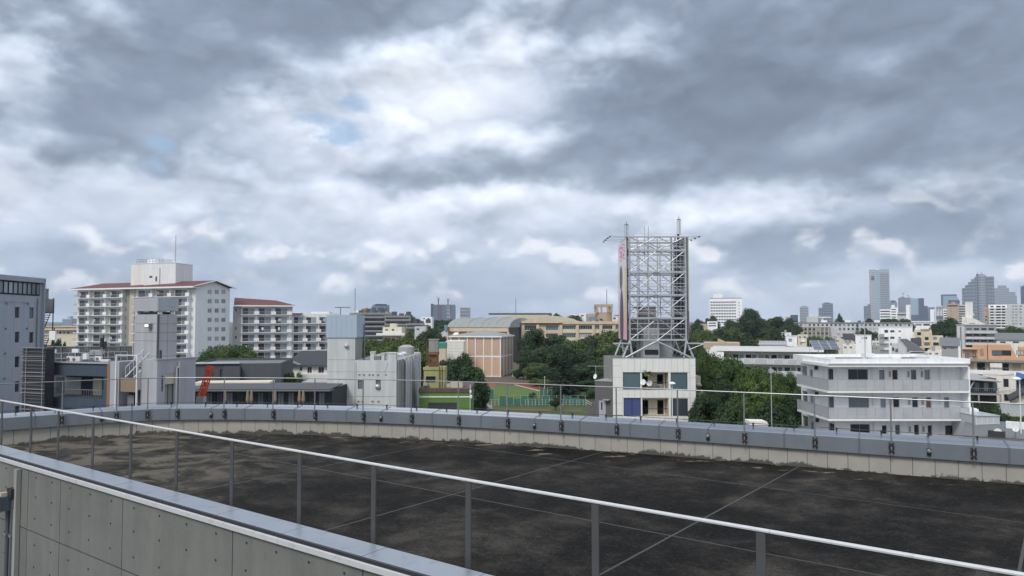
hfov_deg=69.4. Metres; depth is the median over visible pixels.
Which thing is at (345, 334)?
utility building
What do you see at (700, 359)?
broadleaf tree
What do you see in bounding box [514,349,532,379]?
broadleaf tree
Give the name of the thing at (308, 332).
apartment extension
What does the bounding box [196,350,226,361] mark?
broadleaf tree
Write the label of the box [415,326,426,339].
grey house
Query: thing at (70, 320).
glass towers
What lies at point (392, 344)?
broadleaf tree
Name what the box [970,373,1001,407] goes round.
veranda house
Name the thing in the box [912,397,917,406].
window
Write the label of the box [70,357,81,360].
air conditioner
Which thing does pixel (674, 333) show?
lattice gantry
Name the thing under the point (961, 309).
apartment tower
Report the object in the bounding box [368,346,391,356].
broadleaf tree
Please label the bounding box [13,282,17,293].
window
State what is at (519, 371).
broadleaf tree
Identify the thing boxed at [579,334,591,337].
window
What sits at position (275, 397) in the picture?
parasol
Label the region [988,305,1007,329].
white flats tower
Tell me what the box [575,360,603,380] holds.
broadleaf tree
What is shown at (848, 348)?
town house
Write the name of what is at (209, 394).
window
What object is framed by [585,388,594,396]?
broadleaf tree
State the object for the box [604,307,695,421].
tile building
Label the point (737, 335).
cedar tree
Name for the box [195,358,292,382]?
dark hall
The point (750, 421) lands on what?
van
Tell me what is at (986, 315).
brown side block
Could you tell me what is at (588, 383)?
broadleaf tree
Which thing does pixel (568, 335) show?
window
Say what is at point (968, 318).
white church
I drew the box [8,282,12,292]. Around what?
window
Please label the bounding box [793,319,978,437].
balcony building
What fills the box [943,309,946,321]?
apartment tower
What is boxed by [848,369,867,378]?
window
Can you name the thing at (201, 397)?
ladder boom
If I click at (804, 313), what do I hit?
skyscraper
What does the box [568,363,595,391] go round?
broadleaf tree
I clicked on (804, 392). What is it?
window
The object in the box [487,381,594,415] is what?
lawn
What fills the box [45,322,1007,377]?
ground
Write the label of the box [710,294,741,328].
white slab block
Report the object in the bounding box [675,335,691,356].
broadleaf tree
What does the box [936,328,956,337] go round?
broadleaf tree
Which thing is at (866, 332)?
broadleaf tree
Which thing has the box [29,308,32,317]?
window
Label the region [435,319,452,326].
broadleaf tree
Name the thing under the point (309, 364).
gabled house
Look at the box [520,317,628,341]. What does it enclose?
school building
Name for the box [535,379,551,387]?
broadleaf tree
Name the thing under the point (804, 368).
window
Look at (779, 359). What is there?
gallery block
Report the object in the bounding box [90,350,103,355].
air conditioner
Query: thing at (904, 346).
attic house
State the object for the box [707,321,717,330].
white block
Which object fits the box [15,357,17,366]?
window
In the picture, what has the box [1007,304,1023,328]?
building
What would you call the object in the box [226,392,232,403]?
window
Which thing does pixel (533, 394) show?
shrub
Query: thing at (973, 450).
railing
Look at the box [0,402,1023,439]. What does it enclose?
lightning cable
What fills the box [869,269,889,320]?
skyscraper
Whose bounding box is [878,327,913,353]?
white flats
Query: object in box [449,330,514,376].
gymnasium
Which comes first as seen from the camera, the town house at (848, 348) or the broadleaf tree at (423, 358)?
the broadleaf tree at (423, 358)
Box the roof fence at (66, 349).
[46,346,133,358]
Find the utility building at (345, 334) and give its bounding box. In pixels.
[326,315,420,407]
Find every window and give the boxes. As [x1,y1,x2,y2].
[0,281,2,292]
[3,281,7,292]
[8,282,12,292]
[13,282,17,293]
[15,307,18,317]
[15,332,18,342]
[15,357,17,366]
[18,282,21,293]
[22,283,26,293]
[27,283,30,293]
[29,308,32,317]
[29,332,32,342]
[31,284,35,294]
[36,284,39,294]
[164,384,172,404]
[206,392,211,403]
[216,392,221,403]
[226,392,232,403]
[237,392,242,403]
[257,392,262,403]
[267,392,271,404]
[278,392,283,404]
[288,392,293,404]
[308,392,313,404]
[318,367,323,372]
[319,392,324,404]
[358,380,362,388]
[426,376,435,382]
[525,326,535,329]
[546,326,557,329]
[546,333,557,336]
[563,326,575,328]
[563,334,575,337]
[579,326,591,328]
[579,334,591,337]
[602,326,611,328]
[623,372,639,388]
[624,398,640,415]
[657,400,663,413]
[671,373,686,388]
[671,399,687,415]
[802,366,806,374]
[803,391,806,400]
[803,415,807,425]
[828,368,832,378]
[829,397,833,406]
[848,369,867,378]
[849,397,868,406]
[850,424,869,432]
[879,370,883,378]
[880,397,884,406]
[882,425,885,433]
[892,370,896,378]
[893,397,898,406]
[895,425,899,434]
[911,370,915,378]
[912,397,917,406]
[914,425,918,434]
[924,370,928,378]
[926,397,930,406]
[928,425,931,435]
[944,397,948,406]
[945,425,952,434]
[968,362,973,369]
[970,382,974,390]
[977,363,984,369]
[979,383,983,390]
[988,383,992,390]
[992,350,1001,355]
[1002,350,1010,355]
[1002,363,1008,370]
[1003,379,1008,386]
[1012,364,1020,370]
[1016,351,1023,354]
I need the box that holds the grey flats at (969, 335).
[956,324,996,357]
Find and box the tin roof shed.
[999,404,1023,418]
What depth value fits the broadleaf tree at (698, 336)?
257.07 m
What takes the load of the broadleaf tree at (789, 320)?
on the ground at (230, 336)
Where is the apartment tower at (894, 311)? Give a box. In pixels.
[891,305,897,320]
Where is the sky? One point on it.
(481, 156)
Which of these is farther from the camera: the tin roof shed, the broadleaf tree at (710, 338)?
the broadleaf tree at (710, 338)
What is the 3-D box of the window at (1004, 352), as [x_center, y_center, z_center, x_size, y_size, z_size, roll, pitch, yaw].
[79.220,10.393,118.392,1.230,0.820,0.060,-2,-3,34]
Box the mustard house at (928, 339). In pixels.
[914,329,942,354]
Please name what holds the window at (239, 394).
in the terrace row
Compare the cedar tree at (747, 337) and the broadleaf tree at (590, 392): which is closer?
the broadleaf tree at (590, 392)
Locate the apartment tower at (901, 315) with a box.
[897,313,905,319]
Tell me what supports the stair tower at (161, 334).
on the stair block at (132, 391)
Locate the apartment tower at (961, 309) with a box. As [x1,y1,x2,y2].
[958,305,964,323]
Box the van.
[745,419,767,426]
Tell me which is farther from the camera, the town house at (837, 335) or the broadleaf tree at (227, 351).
the town house at (837, 335)
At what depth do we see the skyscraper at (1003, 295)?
3779.23 m
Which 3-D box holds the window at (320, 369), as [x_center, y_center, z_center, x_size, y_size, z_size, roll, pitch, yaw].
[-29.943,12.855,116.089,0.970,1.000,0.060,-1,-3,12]
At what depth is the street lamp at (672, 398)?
83.44 m
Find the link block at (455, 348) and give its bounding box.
[446,340,465,376]
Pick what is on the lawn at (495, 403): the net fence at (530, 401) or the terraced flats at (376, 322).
the net fence at (530, 401)
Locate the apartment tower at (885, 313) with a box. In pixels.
[880,309,890,319]
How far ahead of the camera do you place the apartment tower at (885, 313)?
846.90 m
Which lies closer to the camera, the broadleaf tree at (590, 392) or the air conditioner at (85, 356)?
the air conditioner at (85, 356)
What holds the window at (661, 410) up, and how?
in the tile building at (664, 364)
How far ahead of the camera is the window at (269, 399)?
77.71 m
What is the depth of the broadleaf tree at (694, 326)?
298.13 m
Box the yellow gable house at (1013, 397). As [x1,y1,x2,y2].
[1007,387,1023,402]
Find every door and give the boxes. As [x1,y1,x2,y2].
[55,377,63,393]
[65,377,81,394]
[82,377,91,394]
[93,378,102,394]
[599,400,605,416]
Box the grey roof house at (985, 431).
[959,421,1023,441]
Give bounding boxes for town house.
[781,330,790,340]
[798,332,807,346]
[832,333,843,353]
[833,336,841,353]
[843,333,853,343]
[843,341,854,353]
[872,342,879,353]
[911,338,921,351]
[927,345,941,355]
[939,337,959,357]
[958,341,960,357]
[995,333,1023,356]
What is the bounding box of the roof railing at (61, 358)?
[55,351,127,360]
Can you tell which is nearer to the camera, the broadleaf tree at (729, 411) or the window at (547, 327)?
the broadleaf tree at (729, 411)
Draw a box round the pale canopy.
[195,380,274,385]
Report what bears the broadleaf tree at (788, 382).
on the ground at (230, 336)
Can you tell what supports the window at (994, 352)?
in the orange flats at (993, 357)
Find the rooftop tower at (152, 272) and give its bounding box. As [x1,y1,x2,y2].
[131,243,192,286]
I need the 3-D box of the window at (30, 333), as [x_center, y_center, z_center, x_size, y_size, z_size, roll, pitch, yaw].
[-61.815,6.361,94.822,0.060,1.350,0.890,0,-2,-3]
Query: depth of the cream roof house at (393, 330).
299.50 m
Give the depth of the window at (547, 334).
253.68 m
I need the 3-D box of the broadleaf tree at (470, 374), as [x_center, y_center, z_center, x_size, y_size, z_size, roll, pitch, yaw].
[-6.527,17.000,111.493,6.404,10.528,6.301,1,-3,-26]
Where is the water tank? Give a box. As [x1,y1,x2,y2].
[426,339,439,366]
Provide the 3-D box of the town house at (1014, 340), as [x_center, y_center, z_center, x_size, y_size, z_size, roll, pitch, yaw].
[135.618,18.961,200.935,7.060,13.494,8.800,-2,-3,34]
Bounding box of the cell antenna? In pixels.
[677,216,680,234]
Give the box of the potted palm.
[642,370,654,389]
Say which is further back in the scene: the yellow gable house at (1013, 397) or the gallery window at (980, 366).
the gallery window at (980, 366)
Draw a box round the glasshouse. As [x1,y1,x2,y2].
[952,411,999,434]
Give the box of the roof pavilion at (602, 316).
[586,290,612,320]
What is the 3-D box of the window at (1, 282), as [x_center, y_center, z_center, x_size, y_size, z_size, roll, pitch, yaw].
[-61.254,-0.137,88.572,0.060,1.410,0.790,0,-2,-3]
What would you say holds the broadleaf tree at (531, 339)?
on the ground at (230, 336)
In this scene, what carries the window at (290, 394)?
in the terrace row
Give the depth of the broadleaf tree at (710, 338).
234.26 m
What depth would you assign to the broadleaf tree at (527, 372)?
192.41 m
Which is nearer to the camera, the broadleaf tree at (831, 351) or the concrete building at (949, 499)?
the concrete building at (949, 499)
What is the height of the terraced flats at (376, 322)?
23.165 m
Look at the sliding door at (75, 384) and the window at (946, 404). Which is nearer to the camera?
the sliding door at (75, 384)
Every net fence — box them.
[488,390,493,398]
[499,395,585,405]
[539,387,555,397]
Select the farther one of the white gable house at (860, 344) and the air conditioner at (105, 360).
the white gable house at (860, 344)
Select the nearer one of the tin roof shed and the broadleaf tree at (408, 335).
the tin roof shed
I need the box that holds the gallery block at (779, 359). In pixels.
[710,346,823,386]
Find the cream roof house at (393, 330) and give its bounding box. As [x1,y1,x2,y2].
[376,323,413,341]
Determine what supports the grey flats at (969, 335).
on the ground at (230, 336)
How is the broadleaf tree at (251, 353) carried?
on the ground at (230, 336)
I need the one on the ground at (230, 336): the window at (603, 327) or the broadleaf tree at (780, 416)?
the broadleaf tree at (780, 416)
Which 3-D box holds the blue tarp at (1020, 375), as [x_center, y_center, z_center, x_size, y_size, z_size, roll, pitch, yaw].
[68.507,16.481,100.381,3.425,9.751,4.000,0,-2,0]
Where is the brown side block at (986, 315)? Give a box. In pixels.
[984,307,988,323]
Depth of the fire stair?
100.02 m
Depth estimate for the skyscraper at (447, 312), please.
1898.94 m
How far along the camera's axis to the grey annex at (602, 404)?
90.70 m
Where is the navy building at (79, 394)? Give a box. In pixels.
[53,360,126,409]
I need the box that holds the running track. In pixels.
[515,384,546,389]
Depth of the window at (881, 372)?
77.82 m
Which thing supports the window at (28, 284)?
in the office block at (22, 311)
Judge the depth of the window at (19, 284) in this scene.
92.19 m
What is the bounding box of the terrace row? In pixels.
[195,383,346,405]
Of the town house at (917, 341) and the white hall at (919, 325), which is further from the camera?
the white hall at (919, 325)
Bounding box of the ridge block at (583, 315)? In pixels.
[578,313,588,320]
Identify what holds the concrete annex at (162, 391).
on the ground at (230, 336)
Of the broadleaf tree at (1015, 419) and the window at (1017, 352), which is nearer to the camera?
the broadleaf tree at (1015, 419)
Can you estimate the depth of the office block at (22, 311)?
91.91 m
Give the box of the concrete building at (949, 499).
[0,404,1023,575]
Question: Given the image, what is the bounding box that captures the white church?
[962,302,983,323]
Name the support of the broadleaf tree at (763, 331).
on the ground at (230, 336)
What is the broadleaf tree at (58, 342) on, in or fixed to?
on the ground at (230, 336)
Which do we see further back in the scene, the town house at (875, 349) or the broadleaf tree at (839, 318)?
the broadleaf tree at (839, 318)
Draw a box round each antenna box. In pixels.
[49,328,56,347]
[72,346,79,356]
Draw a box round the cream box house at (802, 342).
[799,338,806,346]
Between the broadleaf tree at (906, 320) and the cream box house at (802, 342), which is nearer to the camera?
the cream box house at (802, 342)
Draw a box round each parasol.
[246,390,248,403]
[250,390,252,403]
[274,390,276,401]
[298,390,300,404]
[301,390,304,401]
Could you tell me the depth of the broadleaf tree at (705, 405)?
87.01 m
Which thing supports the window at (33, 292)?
in the office block at (22, 311)
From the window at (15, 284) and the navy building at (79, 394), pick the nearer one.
the navy building at (79, 394)
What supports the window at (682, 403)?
in the tile building at (664, 364)
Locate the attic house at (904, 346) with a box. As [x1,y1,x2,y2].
[891,338,925,354]
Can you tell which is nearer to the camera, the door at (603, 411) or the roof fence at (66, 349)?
the roof fence at (66, 349)
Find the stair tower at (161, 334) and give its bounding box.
[134,298,178,366]
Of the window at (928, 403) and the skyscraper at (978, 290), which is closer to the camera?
the window at (928, 403)
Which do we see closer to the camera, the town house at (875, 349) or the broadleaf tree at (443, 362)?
the broadleaf tree at (443, 362)
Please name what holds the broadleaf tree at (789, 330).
on the ground at (230, 336)
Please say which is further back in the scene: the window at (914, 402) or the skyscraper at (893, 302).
the skyscraper at (893, 302)
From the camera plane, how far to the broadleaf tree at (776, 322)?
428.11 m
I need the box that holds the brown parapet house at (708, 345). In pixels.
[703,339,739,356]
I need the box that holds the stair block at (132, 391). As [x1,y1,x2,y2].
[109,349,154,406]
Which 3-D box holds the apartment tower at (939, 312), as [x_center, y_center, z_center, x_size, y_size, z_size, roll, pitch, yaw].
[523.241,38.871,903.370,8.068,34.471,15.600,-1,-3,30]
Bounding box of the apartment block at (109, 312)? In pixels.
[69,280,235,359]
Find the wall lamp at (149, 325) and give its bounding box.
[145,323,152,327]
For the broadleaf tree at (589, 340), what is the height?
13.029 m
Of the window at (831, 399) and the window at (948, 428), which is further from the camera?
the window at (831, 399)
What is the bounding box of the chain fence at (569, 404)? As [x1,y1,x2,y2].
[490,399,586,405]
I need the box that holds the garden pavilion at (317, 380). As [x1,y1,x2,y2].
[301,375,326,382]
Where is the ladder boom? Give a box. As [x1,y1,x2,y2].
[195,365,213,403]
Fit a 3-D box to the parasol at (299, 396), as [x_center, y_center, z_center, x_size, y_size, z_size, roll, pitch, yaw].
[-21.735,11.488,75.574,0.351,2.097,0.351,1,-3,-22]
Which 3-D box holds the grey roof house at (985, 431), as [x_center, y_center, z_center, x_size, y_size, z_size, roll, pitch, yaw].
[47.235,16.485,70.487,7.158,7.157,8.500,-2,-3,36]
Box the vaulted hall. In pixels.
[447,317,526,369]
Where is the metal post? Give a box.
[0,469,20,575]
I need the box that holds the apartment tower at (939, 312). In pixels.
[936,306,943,321]
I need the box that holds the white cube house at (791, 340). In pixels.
[786,335,796,346]
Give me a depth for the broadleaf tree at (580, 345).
222.74 m
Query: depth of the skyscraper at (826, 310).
2588.49 m
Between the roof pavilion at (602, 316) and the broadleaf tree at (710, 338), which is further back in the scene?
the roof pavilion at (602, 316)
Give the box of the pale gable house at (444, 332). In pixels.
[440,325,450,340]
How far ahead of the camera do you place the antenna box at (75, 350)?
77.64 m
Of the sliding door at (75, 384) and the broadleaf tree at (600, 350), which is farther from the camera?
the broadleaf tree at (600, 350)
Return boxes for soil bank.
[481,378,566,386]
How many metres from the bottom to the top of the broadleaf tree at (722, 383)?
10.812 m
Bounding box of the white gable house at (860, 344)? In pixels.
[855,335,871,353]
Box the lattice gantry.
[603,226,702,356]
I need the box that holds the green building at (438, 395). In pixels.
[419,366,474,409]
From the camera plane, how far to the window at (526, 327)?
253.81 m
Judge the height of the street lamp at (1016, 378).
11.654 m
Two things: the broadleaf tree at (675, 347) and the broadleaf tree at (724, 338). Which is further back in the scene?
the broadleaf tree at (675, 347)
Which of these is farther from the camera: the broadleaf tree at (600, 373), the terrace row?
the broadleaf tree at (600, 373)
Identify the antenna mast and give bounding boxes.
[100,335,106,358]
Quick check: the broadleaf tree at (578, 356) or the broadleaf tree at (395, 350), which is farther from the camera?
the broadleaf tree at (578, 356)
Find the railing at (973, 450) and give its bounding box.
[0,377,1023,461]
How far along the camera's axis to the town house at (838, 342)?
258.19 m
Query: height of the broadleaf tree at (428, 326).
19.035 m
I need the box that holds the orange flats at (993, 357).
[962,343,1023,375]
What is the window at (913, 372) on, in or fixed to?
in the balcony building at (912, 376)
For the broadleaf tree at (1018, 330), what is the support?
on the ground at (230, 336)
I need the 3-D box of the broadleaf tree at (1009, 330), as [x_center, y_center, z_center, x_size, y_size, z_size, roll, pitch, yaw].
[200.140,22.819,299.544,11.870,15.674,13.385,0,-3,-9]
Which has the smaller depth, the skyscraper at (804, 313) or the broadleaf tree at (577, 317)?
the broadleaf tree at (577, 317)
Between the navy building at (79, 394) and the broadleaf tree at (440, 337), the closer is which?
the navy building at (79, 394)
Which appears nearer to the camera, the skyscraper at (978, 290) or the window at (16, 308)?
the window at (16, 308)
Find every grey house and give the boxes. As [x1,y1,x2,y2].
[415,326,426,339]
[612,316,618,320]
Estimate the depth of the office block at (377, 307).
899.76 m
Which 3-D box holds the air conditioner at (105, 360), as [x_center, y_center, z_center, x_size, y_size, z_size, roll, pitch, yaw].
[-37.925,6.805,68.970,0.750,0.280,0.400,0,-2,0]
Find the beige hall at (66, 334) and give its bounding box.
[44,326,76,353]
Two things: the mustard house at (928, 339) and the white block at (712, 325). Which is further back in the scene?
the white block at (712, 325)
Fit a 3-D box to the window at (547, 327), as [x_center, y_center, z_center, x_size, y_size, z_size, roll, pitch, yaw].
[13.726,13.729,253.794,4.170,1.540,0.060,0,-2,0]
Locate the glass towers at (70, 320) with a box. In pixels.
[62,316,76,325]
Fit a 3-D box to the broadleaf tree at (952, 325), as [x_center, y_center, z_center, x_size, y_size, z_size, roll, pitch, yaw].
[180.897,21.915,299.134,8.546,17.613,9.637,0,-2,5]
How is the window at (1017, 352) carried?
in the orange flats at (993, 357)
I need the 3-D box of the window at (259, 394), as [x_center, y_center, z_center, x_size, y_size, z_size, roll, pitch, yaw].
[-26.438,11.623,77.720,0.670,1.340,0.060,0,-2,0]
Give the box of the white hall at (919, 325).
[911,321,936,337]
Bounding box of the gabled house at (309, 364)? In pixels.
[282,351,362,380]
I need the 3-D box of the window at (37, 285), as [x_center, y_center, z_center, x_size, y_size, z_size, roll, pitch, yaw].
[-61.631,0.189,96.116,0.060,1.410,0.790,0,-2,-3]
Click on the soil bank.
(511, 380)
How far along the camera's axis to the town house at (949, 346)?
159.26 m
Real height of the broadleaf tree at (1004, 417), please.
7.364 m
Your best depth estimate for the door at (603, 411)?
90.56 m
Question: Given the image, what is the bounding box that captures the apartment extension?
[292,313,338,357]
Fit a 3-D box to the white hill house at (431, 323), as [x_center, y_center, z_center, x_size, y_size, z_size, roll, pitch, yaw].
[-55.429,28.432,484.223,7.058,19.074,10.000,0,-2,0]
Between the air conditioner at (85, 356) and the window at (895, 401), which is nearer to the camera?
the air conditioner at (85, 356)
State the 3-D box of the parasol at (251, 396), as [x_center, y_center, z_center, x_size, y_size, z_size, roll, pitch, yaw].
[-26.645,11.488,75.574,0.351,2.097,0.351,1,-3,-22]
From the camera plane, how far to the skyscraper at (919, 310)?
2681.45 m
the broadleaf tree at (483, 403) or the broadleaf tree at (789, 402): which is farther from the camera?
the broadleaf tree at (483, 403)
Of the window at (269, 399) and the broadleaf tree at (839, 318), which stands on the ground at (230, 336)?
the broadleaf tree at (839, 318)
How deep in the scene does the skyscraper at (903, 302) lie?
2942.06 m
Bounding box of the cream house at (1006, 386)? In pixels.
[983,371,1016,402]
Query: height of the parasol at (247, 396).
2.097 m
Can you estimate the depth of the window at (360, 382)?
84.75 m
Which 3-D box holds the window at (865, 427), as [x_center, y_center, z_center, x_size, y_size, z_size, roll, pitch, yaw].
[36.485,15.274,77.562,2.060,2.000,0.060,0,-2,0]
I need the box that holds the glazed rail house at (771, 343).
[758,340,786,346]
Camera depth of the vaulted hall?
248.13 m
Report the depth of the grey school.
398.96 m
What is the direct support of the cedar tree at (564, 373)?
on the lawn at (495, 403)
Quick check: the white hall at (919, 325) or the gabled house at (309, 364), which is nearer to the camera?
the gabled house at (309, 364)
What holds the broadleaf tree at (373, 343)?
on the ground at (230, 336)
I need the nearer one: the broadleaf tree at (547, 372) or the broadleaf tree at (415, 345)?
the broadleaf tree at (415, 345)
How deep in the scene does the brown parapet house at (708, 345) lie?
193.91 m
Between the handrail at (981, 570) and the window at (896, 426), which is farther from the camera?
the window at (896, 426)
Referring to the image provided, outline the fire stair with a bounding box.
[44,289,54,347]
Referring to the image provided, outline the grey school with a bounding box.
[793,316,913,346]
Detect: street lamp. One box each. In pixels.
[668,382,675,420]
[1011,377,1021,433]
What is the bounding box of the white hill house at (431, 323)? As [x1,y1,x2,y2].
[421,317,433,327]
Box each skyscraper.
[431,304,455,320]
[460,308,469,317]
[800,306,808,321]
[818,302,832,321]
[864,304,870,319]
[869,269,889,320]
[890,300,896,308]
[898,293,910,312]
[910,298,927,320]
[928,307,934,320]
[941,294,959,308]
[962,272,994,322]
[994,285,1016,322]
[1020,285,1023,303]
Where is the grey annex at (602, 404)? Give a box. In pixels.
[586,371,612,416]
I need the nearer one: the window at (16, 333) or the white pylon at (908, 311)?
the window at (16, 333)
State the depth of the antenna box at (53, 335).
79.72 m
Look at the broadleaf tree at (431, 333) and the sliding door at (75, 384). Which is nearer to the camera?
the sliding door at (75, 384)
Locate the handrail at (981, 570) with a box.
[0,400,1023,575]
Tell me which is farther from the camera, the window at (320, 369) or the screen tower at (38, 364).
the window at (320, 369)
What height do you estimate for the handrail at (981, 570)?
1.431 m
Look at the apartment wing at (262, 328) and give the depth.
232.68 m
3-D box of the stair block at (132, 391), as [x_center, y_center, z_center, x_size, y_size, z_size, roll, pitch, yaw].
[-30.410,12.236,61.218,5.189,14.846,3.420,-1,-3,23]
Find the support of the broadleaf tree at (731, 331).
on the ground at (230, 336)
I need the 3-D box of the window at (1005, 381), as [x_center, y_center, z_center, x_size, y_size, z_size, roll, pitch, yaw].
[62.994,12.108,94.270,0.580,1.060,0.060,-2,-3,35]
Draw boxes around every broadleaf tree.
[55,338,61,348]
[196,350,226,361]
[197,344,251,359]
[230,344,258,357]
[284,372,295,382]
[291,372,302,382]
[362,340,371,357]
[363,338,380,350]
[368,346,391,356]
[375,336,406,351]
[394,346,423,379]
[403,329,414,341]
[405,338,425,350]
[410,318,430,328]
[415,333,428,347]
[416,348,428,385]
[418,328,436,349]
[427,322,447,335]
[434,332,446,341]
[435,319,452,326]
[439,358,451,371]
[447,351,474,380]
[458,366,490,410]
[479,392,489,410]
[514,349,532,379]
[516,328,548,351]
[516,366,524,379]
[521,362,548,380]
[527,345,561,368]
[529,378,538,385]
[534,366,559,386]
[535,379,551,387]
[541,334,568,346]
[548,397,562,409]
[553,343,574,367]
[562,339,585,350]
[565,345,599,367]
[567,315,582,320]
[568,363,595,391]
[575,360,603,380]
[576,380,594,397]
[578,335,598,347]
[584,343,613,362]
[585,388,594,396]
[593,330,619,346]
[593,366,603,379]
[603,344,636,358]
[614,330,636,344]
[618,341,636,353]
[672,341,682,355]
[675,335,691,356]
[687,392,718,422]
[689,323,702,334]
[689,329,716,353]
[690,347,709,371]
[695,319,703,324]
[696,352,747,392]
[700,336,716,349]
[703,315,720,329]
[707,373,733,423]
[711,328,735,339]
[711,334,735,341]
[715,397,755,424]
[719,319,737,332]
[724,328,745,345]
[730,364,783,416]
[735,308,764,337]
[744,338,762,345]
[752,319,769,339]
[755,328,768,341]
[755,400,799,427]
[765,326,784,342]
[766,316,788,330]
[773,370,800,402]
[779,317,797,327]
[780,326,796,335]
[781,395,801,424]
[788,323,803,344]
[807,336,824,353]
[819,337,838,353]
[836,313,842,321]
[857,329,871,334]
[868,331,878,341]
[899,318,915,331]
[929,323,943,334]
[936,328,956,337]
[937,317,956,328]
[948,321,960,329]
[971,396,985,411]
[983,400,1001,415]
[996,325,1017,332]
[999,413,1010,421]
[1008,416,1023,421]
[1013,327,1023,332]
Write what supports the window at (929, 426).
in the balcony building at (912, 376)
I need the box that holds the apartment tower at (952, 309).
[947,302,958,323]
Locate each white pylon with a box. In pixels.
[906,305,910,320]
[930,309,934,320]
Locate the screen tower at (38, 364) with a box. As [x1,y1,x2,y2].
[20,347,54,411]
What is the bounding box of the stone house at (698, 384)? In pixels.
[696,375,702,398]
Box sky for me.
[0,0,1023,321]
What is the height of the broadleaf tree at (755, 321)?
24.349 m
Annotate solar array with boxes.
[809,340,839,353]
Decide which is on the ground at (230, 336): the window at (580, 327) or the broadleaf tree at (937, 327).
the broadleaf tree at (937, 327)
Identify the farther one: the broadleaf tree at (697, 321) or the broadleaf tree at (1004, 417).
the broadleaf tree at (697, 321)
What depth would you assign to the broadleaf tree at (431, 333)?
228.41 m
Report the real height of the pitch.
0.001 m
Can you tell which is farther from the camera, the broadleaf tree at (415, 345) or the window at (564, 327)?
the window at (564, 327)
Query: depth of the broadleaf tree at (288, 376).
103.22 m
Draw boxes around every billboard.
[618,239,627,339]
[676,237,689,339]
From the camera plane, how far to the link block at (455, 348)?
211.44 m
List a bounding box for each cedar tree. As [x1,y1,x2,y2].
[548,350,583,399]
[733,329,740,344]
[740,319,755,345]
[781,328,785,340]
[854,324,859,333]
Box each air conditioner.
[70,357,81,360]
[83,353,88,359]
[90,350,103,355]
[95,356,102,360]
[100,359,110,361]
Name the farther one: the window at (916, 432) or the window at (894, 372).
the window at (894, 372)
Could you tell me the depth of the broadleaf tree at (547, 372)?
188.16 m
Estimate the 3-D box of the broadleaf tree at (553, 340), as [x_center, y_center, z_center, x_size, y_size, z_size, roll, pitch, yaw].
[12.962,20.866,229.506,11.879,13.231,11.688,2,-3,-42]
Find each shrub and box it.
[511,369,519,378]
[529,392,536,397]
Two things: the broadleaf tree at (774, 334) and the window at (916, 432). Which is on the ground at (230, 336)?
the broadleaf tree at (774, 334)
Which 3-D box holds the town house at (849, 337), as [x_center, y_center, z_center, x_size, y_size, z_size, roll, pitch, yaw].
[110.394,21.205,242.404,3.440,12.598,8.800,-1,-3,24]
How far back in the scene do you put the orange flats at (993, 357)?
119.06 m
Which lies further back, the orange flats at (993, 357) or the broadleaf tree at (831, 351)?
the broadleaf tree at (831, 351)
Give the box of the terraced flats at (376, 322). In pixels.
[349,309,430,343]
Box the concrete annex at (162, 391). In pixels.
[147,350,196,404]
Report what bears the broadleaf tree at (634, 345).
on the ground at (230, 336)
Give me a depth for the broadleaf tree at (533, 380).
188.04 m
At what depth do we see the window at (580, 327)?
253.81 m
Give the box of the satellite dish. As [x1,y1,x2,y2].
[1012,426,1018,437]
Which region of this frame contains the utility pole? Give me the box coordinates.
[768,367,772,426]
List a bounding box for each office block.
[0,274,45,413]
[371,304,388,312]
[785,315,797,320]
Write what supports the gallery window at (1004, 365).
in the orange flats at (993, 357)
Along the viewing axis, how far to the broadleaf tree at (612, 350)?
192.28 m
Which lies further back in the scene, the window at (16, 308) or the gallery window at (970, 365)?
the gallery window at (970, 365)
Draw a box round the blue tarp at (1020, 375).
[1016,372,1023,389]
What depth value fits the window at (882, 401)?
77.69 m
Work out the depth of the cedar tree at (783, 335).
234.35 m
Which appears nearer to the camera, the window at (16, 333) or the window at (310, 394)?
the window at (310, 394)
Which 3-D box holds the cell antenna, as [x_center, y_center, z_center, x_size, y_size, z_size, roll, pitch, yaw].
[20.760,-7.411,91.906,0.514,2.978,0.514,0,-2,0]
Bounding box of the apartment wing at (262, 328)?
[233,298,296,357]
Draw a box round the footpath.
[490,408,581,410]
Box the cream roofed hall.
[489,299,576,320]
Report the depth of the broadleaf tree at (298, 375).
103.09 m
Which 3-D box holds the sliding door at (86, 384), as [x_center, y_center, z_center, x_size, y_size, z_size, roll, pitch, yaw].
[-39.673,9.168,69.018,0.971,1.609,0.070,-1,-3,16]
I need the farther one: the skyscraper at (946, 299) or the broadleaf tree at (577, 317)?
the skyscraper at (946, 299)
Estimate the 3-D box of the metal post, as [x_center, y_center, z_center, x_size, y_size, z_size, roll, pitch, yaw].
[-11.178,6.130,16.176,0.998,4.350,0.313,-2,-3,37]
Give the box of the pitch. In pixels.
[489,386,542,398]
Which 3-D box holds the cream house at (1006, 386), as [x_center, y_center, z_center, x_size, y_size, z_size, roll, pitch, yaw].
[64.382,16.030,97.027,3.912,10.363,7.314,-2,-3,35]
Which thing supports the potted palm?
on the tile building at (664, 364)

